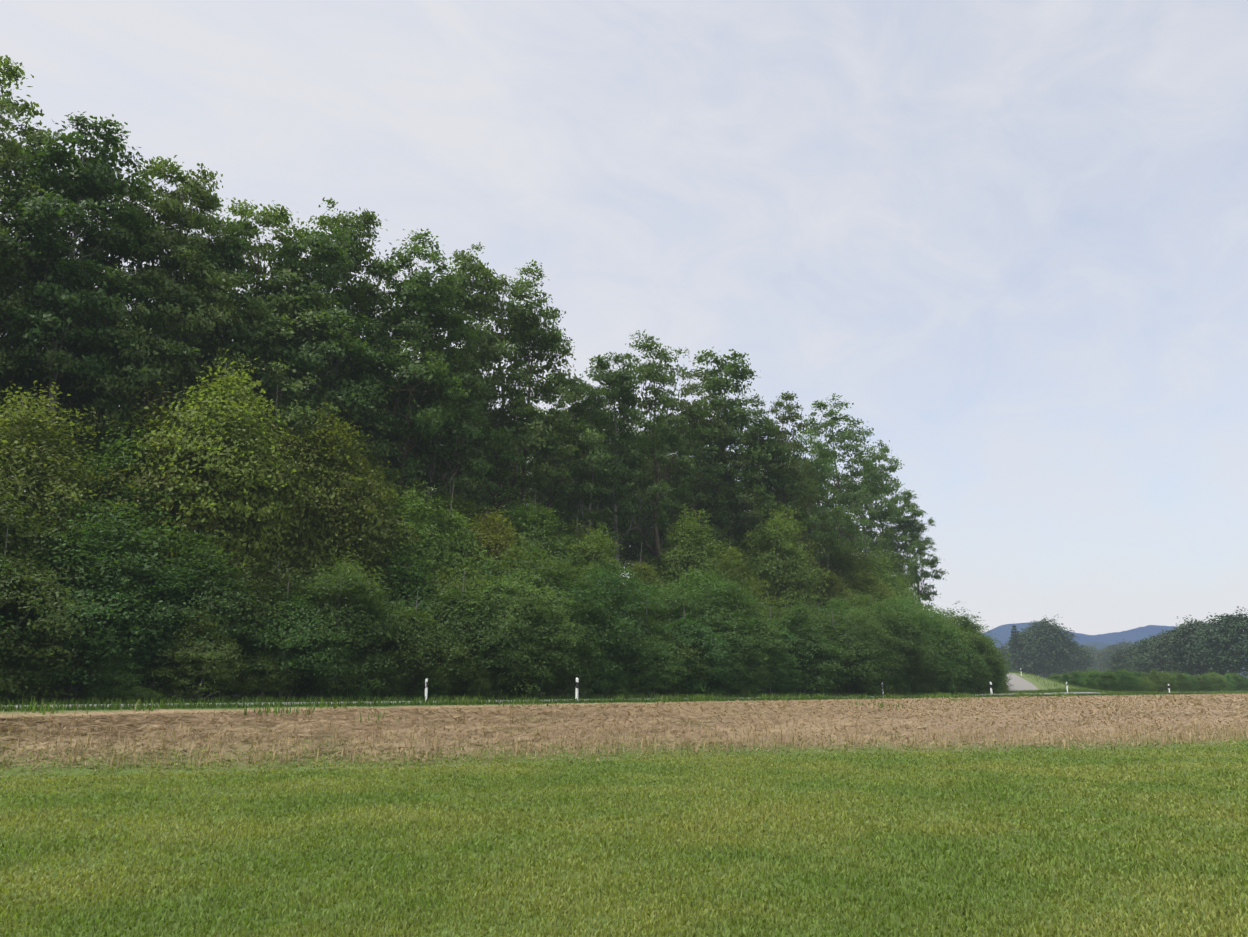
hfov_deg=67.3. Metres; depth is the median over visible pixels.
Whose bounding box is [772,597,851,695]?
shrub
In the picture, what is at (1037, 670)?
distant tree
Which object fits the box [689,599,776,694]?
shrub
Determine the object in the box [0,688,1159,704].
road
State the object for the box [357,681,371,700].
verge weed clump
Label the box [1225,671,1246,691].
plantation tree
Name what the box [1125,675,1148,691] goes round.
plantation tree
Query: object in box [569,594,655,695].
shrub
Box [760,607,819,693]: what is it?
shrub
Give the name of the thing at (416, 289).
tall tree
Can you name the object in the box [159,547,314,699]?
shrub
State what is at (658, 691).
verge weed clump
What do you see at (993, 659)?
shrub
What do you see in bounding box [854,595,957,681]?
shrub
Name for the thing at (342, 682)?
verge weed clump
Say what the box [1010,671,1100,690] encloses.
bank grass
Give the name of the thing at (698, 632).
shrub
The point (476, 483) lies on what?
tall tree
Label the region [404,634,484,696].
shrub
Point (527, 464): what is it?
tall tree
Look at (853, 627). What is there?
shrub
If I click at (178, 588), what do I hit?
shrub
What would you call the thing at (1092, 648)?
belt tree
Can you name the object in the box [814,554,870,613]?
tree
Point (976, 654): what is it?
shrub
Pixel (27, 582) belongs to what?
shrub
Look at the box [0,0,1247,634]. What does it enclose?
sky
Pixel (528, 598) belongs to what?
shrub
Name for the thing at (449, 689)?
verge weed clump
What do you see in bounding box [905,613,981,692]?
shrub
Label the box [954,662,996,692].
shrub
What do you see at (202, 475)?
tree
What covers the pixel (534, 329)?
tall tree
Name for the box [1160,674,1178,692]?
plantation tree
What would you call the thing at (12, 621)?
shrub
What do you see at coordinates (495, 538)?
tree
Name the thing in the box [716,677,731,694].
verge weed clump
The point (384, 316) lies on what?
tall tree
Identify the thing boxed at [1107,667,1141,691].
plantation tree
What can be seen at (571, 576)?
shrub
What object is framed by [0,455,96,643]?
shrub
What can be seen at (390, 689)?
verge weed clump
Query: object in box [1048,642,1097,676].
distant tree
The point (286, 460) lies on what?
tree
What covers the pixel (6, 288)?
tall tree
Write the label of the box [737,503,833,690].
tree
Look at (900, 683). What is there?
verge weed clump
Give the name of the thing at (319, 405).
tall tree
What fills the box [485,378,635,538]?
tall tree
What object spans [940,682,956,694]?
verge weed clump
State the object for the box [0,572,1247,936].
ground
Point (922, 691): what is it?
verge weed clump
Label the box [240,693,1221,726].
hay weed tufts
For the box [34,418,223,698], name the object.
tree
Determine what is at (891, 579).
tree
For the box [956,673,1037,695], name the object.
side road
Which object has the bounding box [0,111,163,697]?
tall tree
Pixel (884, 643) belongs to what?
shrub
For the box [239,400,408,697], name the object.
tree
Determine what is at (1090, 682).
plantation tree
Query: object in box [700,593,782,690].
shrub
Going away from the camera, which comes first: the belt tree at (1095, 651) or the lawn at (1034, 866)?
the lawn at (1034, 866)
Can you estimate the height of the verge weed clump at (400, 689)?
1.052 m
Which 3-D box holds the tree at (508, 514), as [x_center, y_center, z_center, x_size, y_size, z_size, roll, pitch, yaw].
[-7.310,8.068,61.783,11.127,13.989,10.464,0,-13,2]
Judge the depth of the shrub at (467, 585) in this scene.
49.62 m
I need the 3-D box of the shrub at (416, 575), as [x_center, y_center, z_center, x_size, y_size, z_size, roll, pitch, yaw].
[-11.339,7.912,48.649,8.990,8.680,8.253,-5,-14,22]
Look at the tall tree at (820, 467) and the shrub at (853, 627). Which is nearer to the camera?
the shrub at (853, 627)
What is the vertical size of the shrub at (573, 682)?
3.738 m
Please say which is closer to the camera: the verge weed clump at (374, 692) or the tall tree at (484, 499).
the verge weed clump at (374, 692)
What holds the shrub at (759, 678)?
on the ground at (416, 746)
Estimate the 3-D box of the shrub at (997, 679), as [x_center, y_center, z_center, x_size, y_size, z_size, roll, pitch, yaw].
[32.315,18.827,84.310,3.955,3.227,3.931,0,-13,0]
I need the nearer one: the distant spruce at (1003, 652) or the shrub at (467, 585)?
the shrub at (467, 585)
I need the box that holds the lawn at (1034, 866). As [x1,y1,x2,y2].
[0,726,1247,936]
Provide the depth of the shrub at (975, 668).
79.24 m
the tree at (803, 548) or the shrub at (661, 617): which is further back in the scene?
the tree at (803, 548)
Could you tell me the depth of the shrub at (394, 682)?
42.84 m
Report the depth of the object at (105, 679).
34.27 m
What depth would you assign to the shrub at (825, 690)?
65.62 m
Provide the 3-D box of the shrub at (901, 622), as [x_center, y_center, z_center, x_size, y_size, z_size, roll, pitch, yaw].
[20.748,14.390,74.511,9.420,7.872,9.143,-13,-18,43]
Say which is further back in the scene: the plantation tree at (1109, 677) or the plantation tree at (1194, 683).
the plantation tree at (1194, 683)
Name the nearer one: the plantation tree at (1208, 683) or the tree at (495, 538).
the tree at (495, 538)
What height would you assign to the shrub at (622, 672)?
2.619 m
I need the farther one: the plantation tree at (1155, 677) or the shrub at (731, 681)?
the plantation tree at (1155, 677)
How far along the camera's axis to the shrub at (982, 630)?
97.60 m
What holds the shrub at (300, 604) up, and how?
on the ground at (416, 746)
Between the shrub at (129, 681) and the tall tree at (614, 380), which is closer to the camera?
the shrub at (129, 681)
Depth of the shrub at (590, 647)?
48.95 m
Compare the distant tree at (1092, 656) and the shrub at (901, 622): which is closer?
the shrub at (901, 622)
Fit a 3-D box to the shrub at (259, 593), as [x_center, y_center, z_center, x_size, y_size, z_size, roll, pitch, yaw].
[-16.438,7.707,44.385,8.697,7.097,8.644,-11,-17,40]
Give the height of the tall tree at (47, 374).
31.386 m
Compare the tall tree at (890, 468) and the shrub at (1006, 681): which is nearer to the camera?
the shrub at (1006, 681)
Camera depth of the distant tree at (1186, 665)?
205.55 m
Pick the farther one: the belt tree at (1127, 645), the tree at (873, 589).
the belt tree at (1127, 645)
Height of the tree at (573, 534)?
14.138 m
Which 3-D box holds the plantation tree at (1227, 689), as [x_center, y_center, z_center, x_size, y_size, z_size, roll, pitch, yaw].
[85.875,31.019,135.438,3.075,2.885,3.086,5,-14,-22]
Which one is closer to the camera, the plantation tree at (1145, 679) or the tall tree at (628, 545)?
the tall tree at (628, 545)
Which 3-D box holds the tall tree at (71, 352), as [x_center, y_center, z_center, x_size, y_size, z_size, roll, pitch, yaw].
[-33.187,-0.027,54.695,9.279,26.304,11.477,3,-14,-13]
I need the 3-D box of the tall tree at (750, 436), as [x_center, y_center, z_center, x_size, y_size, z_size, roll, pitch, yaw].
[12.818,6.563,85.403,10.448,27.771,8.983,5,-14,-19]
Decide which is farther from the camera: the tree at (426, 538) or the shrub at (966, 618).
the shrub at (966, 618)
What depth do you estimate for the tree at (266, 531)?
47.84 m
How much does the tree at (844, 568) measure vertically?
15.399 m
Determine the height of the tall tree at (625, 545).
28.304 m
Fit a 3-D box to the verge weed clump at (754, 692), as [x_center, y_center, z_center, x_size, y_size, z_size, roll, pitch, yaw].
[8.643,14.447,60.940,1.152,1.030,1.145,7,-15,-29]
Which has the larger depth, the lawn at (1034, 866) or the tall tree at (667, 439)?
the tall tree at (667, 439)
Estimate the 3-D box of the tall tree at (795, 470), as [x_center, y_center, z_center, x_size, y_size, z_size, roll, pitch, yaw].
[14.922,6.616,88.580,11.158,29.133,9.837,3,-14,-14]
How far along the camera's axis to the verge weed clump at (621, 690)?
51.17 m
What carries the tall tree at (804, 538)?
on the ground at (416, 746)
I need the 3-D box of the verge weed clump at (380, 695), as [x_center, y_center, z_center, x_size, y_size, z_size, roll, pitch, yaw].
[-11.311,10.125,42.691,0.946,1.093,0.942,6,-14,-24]
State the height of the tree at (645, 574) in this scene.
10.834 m
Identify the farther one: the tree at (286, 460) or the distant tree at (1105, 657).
the distant tree at (1105, 657)
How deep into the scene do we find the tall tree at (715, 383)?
88.27 m
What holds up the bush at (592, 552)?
on the ground at (416, 746)
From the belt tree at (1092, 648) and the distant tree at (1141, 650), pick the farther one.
the belt tree at (1092, 648)
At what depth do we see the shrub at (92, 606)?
35.55 m
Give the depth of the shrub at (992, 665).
85.47 m
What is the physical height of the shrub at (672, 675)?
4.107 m
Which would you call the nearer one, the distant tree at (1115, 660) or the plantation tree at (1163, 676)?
the plantation tree at (1163, 676)
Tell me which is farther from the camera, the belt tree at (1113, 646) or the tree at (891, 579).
the belt tree at (1113, 646)
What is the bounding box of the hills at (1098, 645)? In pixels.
[1076,641,1247,676]
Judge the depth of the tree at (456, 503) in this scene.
58.47 m
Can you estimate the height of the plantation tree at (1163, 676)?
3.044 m
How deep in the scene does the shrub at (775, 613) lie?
67.81 m
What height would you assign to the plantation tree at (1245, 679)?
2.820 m
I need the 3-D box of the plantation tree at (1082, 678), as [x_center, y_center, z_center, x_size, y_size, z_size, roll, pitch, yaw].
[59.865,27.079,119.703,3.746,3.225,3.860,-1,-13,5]
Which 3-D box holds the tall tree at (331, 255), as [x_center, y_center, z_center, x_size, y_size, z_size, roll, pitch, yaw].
[-19.150,-1.448,55.766,11.273,29.862,11.957,-1,-13,4]
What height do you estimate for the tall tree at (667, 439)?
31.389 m
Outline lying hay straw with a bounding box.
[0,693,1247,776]
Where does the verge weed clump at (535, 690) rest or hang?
on the ground at (416, 746)
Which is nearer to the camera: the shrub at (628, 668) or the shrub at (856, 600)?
the shrub at (628, 668)
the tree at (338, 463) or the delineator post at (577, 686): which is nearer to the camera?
the delineator post at (577, 686)
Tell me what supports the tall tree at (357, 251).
on the ground at (416, 746)
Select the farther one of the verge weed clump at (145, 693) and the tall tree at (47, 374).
the tall tree at (47, 374)
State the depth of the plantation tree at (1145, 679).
112.89 m
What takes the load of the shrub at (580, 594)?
on the ground at (416, 746)
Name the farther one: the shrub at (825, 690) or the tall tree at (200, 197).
the shrub at (825, 690)
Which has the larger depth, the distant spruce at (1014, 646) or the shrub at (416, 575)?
the distant spruce at (1014, 646)
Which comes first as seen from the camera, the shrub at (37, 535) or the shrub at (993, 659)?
the shrub at (37, 535)
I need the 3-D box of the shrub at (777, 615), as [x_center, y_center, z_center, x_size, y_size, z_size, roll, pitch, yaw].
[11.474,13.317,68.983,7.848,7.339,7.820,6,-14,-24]
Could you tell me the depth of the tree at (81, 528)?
41.62 m
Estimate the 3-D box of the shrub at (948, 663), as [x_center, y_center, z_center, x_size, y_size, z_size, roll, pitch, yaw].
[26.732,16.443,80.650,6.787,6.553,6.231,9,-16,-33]
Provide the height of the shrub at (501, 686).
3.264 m
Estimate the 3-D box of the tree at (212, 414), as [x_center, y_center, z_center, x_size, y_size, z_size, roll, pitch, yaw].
[-20.048,2.686,45.836,10.383,17.418,10.918,-12,-18,43]
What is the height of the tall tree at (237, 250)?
28.839 m
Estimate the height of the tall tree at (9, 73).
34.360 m
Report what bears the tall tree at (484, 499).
on the ground at (416, 746)
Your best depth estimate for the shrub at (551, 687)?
48.67 m
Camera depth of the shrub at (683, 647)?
55.91 m
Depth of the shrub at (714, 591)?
62.53 m
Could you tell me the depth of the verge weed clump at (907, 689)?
71.28 m
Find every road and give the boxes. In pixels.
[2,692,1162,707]
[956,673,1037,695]
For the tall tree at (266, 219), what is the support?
on the ground at (416, 746)
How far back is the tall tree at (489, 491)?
86.42 m
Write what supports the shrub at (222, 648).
on the ground at (416, 746)
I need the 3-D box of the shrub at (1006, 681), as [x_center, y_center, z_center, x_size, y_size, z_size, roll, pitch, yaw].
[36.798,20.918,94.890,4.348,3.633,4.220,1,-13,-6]
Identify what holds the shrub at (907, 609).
on the ground at (416, 746)
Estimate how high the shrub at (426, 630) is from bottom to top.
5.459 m
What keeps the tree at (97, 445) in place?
on the ground at (416, 746)
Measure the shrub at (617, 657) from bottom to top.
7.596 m
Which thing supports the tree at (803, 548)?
on the ground at (416, 746)
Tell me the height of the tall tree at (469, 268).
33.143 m
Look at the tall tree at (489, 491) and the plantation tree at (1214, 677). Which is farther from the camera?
the plantation tree at (1214, 677)
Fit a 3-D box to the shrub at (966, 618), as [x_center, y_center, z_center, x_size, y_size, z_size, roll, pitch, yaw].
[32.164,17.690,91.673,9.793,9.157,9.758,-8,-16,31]
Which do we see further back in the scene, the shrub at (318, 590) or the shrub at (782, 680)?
the shrub at (782, 680)
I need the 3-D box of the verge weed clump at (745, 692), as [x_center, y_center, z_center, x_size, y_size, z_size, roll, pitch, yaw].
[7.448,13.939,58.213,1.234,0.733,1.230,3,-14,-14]
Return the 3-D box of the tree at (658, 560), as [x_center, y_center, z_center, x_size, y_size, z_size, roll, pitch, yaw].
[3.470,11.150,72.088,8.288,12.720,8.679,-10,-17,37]
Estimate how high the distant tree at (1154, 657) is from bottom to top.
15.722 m
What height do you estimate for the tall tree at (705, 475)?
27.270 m
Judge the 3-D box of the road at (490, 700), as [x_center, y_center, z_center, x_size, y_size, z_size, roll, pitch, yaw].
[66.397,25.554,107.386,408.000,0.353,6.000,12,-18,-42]
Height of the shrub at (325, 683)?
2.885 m
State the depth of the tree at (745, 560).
77.12 m
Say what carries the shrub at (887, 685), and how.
on the ground at (416, 746)
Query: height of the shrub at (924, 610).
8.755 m
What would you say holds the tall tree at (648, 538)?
on the ground at (416, 746)
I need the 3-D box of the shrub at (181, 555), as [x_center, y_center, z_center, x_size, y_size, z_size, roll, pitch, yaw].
[-19.706,6.224,41.114,8.100,8.519,8.822,-4,-14,17]
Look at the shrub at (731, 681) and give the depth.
57.83 m
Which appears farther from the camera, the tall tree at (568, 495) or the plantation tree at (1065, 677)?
the plantation tree at (1065, 677)
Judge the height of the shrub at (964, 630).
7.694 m
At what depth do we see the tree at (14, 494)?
39.34 m
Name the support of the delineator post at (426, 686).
on the ground at (416, 746)
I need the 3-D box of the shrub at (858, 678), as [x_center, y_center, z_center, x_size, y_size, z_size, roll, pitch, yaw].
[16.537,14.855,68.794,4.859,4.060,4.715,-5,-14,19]
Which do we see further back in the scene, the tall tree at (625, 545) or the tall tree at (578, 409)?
the tall tree at (625, 545)
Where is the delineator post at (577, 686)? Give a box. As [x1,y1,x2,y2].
[575,678,578,699]
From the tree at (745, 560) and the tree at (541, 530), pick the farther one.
the tree at (745, 560)
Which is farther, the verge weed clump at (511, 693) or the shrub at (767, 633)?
the shrub at (767, 633)
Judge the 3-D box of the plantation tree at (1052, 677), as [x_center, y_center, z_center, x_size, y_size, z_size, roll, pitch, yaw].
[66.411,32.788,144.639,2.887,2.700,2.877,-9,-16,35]
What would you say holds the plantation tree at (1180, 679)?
on the ground at (416, 746)
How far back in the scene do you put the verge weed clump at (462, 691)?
45.64 m
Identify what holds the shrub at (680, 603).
on the ground at (416, 746)
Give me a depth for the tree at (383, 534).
50.14 m
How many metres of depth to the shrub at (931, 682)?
75.14 m
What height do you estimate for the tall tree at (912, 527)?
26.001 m
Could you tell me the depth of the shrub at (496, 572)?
51.74 m
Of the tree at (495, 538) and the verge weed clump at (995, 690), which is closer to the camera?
the tree at (495, 538)
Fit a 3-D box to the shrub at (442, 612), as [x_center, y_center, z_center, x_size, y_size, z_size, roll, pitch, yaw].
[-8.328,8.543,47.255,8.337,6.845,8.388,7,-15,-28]
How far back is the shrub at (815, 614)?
70.97 m
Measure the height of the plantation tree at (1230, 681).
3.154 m
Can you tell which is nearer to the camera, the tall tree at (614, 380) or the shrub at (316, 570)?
the shrub at (316, 570)
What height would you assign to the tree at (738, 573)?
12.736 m
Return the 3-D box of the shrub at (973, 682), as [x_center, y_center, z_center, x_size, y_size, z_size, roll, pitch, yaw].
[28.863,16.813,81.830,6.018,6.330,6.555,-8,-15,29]
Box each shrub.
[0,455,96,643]
[0,492,222,700]
[0,510,146,700]
[0,527,107,700]
[0,553,61,699]
[0,626,66,702]
[1,518,185,700]
[57,556,227,700]
[71,635,146,699]
[86,519,257,699]
[102,533,306,699]
[144,602,258,701]
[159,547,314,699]
[179,563,348,697]
[216,573,363,698]
[228,646,303,701]
[257,538,412,698]
[264,548,418,696]
[301,651,377,699]
[338,541,490,695]
[352,592,487,698]
[361,660,418,698]
[387,552,508,694]
[392,570,542,697]
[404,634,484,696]
[440,569,588,695]
[447,545,571,687]
[453,646,518,698]
[456,535,621,693]
[490,581,611,695]
[505,568,636,697]
[507,570,630,696]
[507,660,571,697]
[544,640,605,696]
[556,553,686,694]
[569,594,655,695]
[586,657,630,697]
[604,590,713,693]
[610,631,692,695]
[612,604,711,695]
[630,576,730,693]
[637,601,743,694]
[647,561,783,694]
[647,672,693,696]
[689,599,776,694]
[690,651,753,696]
[693,582,796,693]
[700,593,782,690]
[710,644,772,694]
[749,646,806,694]
[756,601,834,693]
[758,599,806,693]
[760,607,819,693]
[766,602,851,694]
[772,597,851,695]
[778,645,837,693]
[797,655,840,693]
[801,592,904,691]
[810,609,889,694]
[814,608,902,694]
[822,603,910,692]
[829,644,883,693]
[830,587,910,691]
[841,598,944,684]
[851,654,898,694]
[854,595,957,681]
[871,592,971,690]
[879,659,904,693]
[888,643,946,693]
[895,604,986,683]
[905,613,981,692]
[912,666,943,692]
[925,623,964,683]
[935,601,1007,683]
[942,612,979,688]
[952,626,990,690]
[954,649,994,693]
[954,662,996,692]
[955,616,1000,651]
[959,620,1011,685]
[959,627,1008,689]
[960,626,1011,687]
[962,623,1010,684]
[980,666,1005,691]
[1001,669,1012,690]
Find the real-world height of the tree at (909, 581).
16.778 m
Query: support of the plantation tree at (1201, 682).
on the ground at (416, 746)
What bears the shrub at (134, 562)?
on the ground at (416, 746)
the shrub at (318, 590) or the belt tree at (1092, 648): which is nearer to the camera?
the shrub at (318, 590)
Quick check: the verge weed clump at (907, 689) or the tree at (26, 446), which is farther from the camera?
the verge weed clump at (907, 689)
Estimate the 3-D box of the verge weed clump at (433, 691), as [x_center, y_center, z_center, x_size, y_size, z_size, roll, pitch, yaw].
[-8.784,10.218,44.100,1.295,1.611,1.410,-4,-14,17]
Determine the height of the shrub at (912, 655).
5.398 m
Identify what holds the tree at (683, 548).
on the ground at (416, 746)
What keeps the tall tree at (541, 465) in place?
on the ground at (416, 746)
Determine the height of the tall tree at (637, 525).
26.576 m
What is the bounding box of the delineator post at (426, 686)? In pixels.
[425,678,427,699]
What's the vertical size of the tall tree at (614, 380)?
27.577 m
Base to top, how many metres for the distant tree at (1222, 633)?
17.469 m
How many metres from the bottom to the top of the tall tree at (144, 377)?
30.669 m
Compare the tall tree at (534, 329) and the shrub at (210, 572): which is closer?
the shrub at (210, 572)
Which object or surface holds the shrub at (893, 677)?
on the ground at (416, 746)
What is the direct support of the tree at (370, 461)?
on the ground at (416, 746)
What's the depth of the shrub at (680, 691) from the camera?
55.88 m
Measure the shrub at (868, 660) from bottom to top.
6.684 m
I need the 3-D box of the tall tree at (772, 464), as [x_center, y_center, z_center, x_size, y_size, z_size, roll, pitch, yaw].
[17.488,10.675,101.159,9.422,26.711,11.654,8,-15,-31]
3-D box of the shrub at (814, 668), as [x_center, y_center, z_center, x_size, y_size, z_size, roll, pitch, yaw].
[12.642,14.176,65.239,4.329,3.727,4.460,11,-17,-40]
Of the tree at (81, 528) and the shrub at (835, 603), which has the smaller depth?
the tree at (81, 528)
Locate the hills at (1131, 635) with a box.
[983,622,1233,648]
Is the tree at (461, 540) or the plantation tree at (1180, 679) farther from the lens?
the plantation tree at (1180, 679)
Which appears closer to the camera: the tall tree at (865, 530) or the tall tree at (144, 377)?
the tall tree at (144, 377)
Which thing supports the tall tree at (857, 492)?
on the ground at (416, 746)
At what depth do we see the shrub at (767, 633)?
61.88 m
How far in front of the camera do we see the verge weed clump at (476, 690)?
44.68 m
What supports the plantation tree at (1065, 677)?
on the ground at (416, 746)
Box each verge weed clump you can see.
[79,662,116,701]
[116,685,167,702]
[337,677,353,697]
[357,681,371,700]
[365,685,384,697]
[368,681,384,697]
[378,680,405,698]
[386,684,407,697]
[405,685,424,699]
[427,669,451,697]
[429,678,457,698]
[450,673,480,698]
[463,663,494,699]
[502,687,524,696]
[523,675,538,698]
[606,682,631,697]
[655,680,680,695]
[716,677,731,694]
[736,688,752,696]
[751,687,764,695]
[858,689,876,694]
[894,675,904,694]
[901,684,911,694]
[913,687,929,694]
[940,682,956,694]
[985,688,999,693]
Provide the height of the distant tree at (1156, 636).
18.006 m
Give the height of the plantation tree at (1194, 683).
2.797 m
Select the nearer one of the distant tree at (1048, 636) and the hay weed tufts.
the hay weed tufts
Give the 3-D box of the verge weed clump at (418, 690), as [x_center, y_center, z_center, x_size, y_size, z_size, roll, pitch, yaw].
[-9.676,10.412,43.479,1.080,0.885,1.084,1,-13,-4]
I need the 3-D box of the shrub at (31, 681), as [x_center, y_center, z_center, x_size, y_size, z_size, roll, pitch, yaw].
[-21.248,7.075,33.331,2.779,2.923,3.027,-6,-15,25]
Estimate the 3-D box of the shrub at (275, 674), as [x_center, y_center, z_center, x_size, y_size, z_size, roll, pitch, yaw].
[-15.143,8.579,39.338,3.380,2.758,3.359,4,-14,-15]
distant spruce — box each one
[1000,644,1010,669]
[1007,622,1028,673]
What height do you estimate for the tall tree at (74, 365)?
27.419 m
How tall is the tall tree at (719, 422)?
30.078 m
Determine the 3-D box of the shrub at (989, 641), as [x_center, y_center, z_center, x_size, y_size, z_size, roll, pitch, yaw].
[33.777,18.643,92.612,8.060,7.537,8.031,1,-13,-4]
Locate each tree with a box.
[0,55,87,431]
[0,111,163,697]
[0,112,59,403]
[0,117,133,455]
[0,156,257,689]
[0,188,209,696]
[0,267,127,463]
[0,380,112,625]
[0,443,58,543]
[21,417,137,694]
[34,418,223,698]
[42,453,117,699]
[55,382,285,694]
[71,155,260,696]
[99,349,341,697]
[111,206,280,694]
[144,197,357,695]
[176,413,353,696]
[197,385,352,695]
[204,221,403,695]
[233,251,372,694]
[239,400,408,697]
[259,197,403,694]
[270,463,433,696]
[309,251,469,493]
[314,426,428,695]
[337,478,470,664]
[340,229,534,652]
[359,271,502,514]
[397,354,518,524]
[398,483,502,579]
[403,242,533,507]
[404,273,583,532]
[412,484,495,586]
[449,503,549,694]
[465,260,618,556]
[468,423,532,520]
[470,486,577,583]
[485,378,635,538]
[499,495,593,583]
[501,448,540,507]
[502,388,659,689]
[529,448,607,533]
[543,383,633,692]
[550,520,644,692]
[556,504,623,680]
[559,412,652,576]
[570,352,680,693]
[584,329,739,563]
[607,415,717,572]
[616,545,674,694]
[619,435,674,574]
[632,503,737,694]
[641,551,701,601]
[643,367,767,692]
[644,416,750,557]
[672,349,799,545]
[697,528,778,616]
[704,535,788,613]
[708,393,829,692]
[730,505,839,691]
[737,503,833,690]
[738,390,846,692]
[750,456,832,584]
[765,489,838,602]
[773,428,872,573]
[798,393,900,565]
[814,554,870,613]
[818,534,901,603]
[835,453,916,574]
[841,540,927,609]
[845,535,918,609]
[846,567,909,607]
[850,445,930,583]
[891,492,948,609]
[998,632,1056,677]
[1003,614,1094,677]
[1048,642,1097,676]
[1048,673,1060,681]
[1056,672,1070,684]
[1066,670,1084,687]
[1068,644,1102,673]
[1069,643,1100,673]
[1077,669,1100,689]
[1082,668,1106,689]
[1093,647,1104,671]
[1093,647,1122,672]
[1094,669,1120,690]
[1095,641,1126,671]
[1103,644,1147,673]
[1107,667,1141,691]
[1115,639,1137,648]
[1119,635,1165,674]
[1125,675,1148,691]
[1137,630,1162,645]
[1139,626,1210,676]
[1139,676,1156,691]
[1146,668,1170,691]
[1150,615,1242,675]
[1154,671,1179,692]
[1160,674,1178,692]
[1173,672,1192,691]
[1179,674,1201,691]
[1184,606,1247,677]
[1190,675,1206,691]
[1198,674,1213,691]
[1206,672,1228,691]
[1210,674,1231,691]
[1220,672,1238,691]
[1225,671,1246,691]
[1232,675,1247,691]
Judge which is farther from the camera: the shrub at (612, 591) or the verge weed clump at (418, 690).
the shrub at (612, 591)
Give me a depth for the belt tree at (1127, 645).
550.86 m

